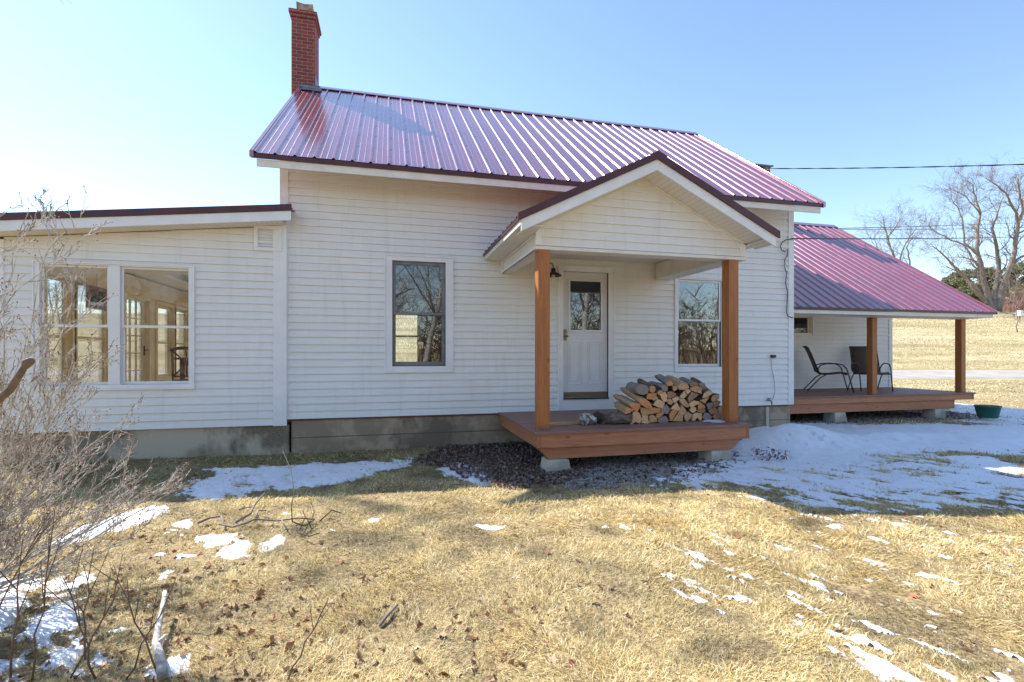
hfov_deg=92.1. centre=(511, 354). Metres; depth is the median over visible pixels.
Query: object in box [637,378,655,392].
split log
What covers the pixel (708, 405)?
split log
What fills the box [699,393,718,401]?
split log
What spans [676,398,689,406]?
split log
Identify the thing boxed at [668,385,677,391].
split log
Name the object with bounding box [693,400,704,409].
split log
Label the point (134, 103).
sky
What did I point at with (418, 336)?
window
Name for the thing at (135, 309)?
french door
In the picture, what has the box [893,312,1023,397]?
field grass
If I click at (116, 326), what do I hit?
window
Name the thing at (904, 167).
power line
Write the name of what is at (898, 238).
power line
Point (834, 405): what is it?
side porch
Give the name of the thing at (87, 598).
sucker shoot
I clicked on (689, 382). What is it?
split log
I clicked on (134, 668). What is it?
sucker shoot
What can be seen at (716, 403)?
split log
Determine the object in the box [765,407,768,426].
pipe cover
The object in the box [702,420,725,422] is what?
deck snow
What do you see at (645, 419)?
split log
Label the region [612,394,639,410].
split log
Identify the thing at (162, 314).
window
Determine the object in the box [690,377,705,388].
split log
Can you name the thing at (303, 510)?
twiggy branch
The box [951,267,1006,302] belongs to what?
pine tree
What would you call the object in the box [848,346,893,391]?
patio chair
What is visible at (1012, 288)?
young tree
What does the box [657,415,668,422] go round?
split log
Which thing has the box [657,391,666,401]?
split log
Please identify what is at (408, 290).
window
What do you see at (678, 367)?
window
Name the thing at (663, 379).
split log
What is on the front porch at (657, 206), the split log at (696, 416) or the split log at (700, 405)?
the split log at (696, 416)
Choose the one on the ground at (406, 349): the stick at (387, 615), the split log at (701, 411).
the stick at (387, 615)
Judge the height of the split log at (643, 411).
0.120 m
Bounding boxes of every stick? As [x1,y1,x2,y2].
[152,590,167,679]
[378,604,397,626]
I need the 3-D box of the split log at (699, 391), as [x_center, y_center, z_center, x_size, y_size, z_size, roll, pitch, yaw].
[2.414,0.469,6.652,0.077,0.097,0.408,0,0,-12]
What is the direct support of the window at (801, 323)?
in the farmhouse
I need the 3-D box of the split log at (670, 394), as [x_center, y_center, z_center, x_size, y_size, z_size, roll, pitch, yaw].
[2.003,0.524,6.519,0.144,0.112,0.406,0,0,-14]
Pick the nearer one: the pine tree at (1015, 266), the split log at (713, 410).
the split log at (713, 410)
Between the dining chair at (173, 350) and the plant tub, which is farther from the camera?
the plant tub
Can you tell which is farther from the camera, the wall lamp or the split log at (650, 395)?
the wall lamp
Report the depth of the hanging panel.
7.40 m
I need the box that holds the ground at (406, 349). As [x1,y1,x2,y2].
[0,313,1023,681]
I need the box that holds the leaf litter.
[0,409,1023,681]
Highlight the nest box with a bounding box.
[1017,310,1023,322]
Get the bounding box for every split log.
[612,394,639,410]
[614,401,633,413]
[617,409,641,423]
[620,387,651,407]
[626,382,648,394]
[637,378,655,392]
[638,405,650,415]
[639,392,656,399]
[640,415,649,422]
[641,405,660,413]
[648,381,667,390]
[648,389,662,394]
[648,399,664,407]
[648,414,656,422]
[653,412,663,418]
[654,374,672,385]
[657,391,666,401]
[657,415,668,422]
[660,404,669,413]
[663,409,677,420]
[664,399,672,404]
[665,375,688,389]
[665,391,675,398]
[667,402,679,410]
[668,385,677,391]
[670,396,678,402]
[673,414,682,420]
[674,389,686,397]
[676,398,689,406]
[676,404,686,414]
[678,377,698,386]
[683,411,691,420]
[684,391,698,402]
[684,407,695,412]
[688,386,698,391]
[688,400,698,407]
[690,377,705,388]
[690,412,701,420]
[693,395,708,403]
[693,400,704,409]
[694,386,701,393]
[695,409,704,412]
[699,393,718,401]
[700,387,712,397]
[701,412,711,419]
[702,401,712,409]
[705,407,717,413]
[710,413,721,419]
[713,400,720,406]
[715,405,721,411]
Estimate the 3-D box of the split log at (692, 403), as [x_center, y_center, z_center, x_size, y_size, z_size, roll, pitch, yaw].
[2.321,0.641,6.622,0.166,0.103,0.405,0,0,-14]
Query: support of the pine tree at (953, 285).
on the ground at (406, 349)
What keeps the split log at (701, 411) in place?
on the split log at (696, 416)
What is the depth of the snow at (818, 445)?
5.21 m
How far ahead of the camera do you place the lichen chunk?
6.07 m
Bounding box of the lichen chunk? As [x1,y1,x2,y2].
[579,412,596,424]
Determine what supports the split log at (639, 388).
on the split log at (641, 400)
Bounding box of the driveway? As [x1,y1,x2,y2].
[893,370,1023,378]
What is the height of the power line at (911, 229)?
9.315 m
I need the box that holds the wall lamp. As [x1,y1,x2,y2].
[550,262,561,277]
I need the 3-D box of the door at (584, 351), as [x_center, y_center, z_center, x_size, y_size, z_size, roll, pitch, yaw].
[1.158,-0.295,7.756,0.757,1.985,0.143,0,0,-14]
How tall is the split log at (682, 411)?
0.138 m
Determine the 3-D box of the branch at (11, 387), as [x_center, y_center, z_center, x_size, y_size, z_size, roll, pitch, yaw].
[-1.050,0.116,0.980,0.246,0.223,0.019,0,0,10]
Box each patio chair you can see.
[802,346,853,392]
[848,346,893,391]
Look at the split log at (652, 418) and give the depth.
6.24 m
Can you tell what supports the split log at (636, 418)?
on the front porch at (657, 206)
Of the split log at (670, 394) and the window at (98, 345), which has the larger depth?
the window at (98, 345)
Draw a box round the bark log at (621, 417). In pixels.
[602,411,632,423]
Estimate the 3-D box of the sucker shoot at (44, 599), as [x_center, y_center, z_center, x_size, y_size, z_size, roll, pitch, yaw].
[-1.738,0.910,1.847,0.296,0.714,0.056,0,0,34]
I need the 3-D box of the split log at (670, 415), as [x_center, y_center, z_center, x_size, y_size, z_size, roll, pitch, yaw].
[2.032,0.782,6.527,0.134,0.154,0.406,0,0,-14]
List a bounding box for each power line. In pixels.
[770,164,1023,168]
[791,236,1023,238]
[840,222,1023,228]
[842,227,1022,229]
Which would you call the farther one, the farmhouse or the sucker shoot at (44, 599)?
the farmhouse
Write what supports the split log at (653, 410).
on the split log at (652, 418)
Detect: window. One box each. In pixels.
[32,260,194,390]
[48,275,75,381]
[76,281,106,381]
[155,301,175,380]
[176,305,187,378]
[384,254,452,372]
[396,315,420,361]
[674,277,721,371]
[794,316,812,335]
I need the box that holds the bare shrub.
[0,185,195,598]
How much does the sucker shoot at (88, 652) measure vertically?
0.534 m
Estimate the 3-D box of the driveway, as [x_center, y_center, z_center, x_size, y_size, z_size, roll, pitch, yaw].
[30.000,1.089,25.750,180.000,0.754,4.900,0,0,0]
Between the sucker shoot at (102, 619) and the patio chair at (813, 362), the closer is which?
the sucker shoot at (102, 619)
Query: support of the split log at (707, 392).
on the split log at (700, 399)
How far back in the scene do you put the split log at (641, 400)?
6.20 m
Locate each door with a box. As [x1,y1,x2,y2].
[125,293,151,381]
[563,272,608,399]
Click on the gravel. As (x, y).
(607, 474)
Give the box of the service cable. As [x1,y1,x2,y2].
[780,238,794,317]
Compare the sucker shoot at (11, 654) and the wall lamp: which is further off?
the wall lamp
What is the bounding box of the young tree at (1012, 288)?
[983,259,1023,332]
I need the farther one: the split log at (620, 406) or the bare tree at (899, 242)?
the bare tree at (899, 242)
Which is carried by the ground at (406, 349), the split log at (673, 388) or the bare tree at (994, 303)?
the bare tree at (994, 303)
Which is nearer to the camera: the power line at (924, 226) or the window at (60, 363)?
the window at (60, 363)
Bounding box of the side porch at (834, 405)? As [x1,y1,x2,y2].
[789,315,975,422]
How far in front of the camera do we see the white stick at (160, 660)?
2.05 m
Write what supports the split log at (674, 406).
on the split log at (670, 415)
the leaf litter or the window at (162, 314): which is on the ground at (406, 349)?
the leaf litter
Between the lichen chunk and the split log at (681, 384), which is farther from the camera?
the split log at (681, 384)
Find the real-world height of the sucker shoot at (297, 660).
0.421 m
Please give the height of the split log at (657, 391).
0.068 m
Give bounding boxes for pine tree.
[941,269,994,302]
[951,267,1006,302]
[994,266,1023,311]
[1004,263,1023,298]
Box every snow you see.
[0,403,1023,681]
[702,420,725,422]
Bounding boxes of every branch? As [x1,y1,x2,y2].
[0,357,35,403]
[197,493,312,530]
[282,450,340,536]
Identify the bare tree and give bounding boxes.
[853,189,936,264]
[903,148,1023,311]
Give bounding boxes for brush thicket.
[989,284,1023,311]
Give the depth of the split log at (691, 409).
6.43 m
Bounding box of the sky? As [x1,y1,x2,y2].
[0,0,1023,312]
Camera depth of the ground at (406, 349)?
2.87 m
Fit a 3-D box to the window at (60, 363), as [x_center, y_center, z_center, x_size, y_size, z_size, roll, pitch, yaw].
[-6.257,-0.280,6.649,0.112,1.740,1.060,0,0,-14]
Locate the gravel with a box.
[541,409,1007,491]
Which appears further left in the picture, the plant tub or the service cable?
the service cable
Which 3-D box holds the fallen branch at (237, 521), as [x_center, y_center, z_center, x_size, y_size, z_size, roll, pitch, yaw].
[-1.922,1.224,3.752,0.743,0.112,0.541,0,0,32]
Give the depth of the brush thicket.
72.81 m
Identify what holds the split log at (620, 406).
on the bark log at (621, 417)
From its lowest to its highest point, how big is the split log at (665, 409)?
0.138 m
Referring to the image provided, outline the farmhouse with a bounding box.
[0,1,998,463]
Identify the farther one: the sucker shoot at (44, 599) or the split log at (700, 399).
the split log at (700, 399)
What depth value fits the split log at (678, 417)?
6.36 m
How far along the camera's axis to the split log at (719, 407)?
6.56 m
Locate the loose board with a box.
[550,421,588,425]
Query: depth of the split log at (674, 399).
6.35 m
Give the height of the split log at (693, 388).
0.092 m
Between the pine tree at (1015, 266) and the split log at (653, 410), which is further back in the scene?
the pine tree at (1015, 266)
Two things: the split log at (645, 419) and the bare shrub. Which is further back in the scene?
the split log at (645, 419)
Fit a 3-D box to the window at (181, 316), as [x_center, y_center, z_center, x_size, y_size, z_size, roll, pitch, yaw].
[-7.313,-0.265,10.910,0.112,1.570,0.920,0,0,-14]
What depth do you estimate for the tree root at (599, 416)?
6.13 m
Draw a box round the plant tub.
[973,404,1002,418]
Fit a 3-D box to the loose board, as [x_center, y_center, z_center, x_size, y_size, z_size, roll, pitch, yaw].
[0.628,0.856,6.119,0.670,0.027,0.110,0,0,-17]
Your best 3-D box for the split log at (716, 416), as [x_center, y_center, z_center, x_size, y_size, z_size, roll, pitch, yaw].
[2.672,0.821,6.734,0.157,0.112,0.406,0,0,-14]
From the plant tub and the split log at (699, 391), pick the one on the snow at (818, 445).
the plant tub
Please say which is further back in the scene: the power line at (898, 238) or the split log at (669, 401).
the power line at (898, 238)
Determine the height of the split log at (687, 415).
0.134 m
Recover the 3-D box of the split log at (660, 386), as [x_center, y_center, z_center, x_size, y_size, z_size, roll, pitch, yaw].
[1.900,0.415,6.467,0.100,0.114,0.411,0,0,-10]
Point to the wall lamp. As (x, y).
(553, 273)
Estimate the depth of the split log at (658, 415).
6.27 m
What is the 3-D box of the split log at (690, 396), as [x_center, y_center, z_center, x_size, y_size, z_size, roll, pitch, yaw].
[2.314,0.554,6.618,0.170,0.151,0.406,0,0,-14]
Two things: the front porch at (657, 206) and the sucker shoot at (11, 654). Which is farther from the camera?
the front porch at (657, 206)
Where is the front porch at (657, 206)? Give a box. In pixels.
[483,150,779,472]
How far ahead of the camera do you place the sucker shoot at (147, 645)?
2.04 m
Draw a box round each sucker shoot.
[0,506,72,606]
[0,518,52,679]
[31,507,62,679]
[37,541,95,679]
[59,540,108,660]
[69,554,122,678]
[83,559,155,671]
[124,570,179,680]
[287,597,334,680]
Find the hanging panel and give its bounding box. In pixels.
[86,284,106,310]
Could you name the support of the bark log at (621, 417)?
on the front porch at (657, 206)
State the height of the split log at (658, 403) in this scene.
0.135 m
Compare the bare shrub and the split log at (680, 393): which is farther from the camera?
the split log at (680, 393)
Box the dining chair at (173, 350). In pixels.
[169,347,187,380]

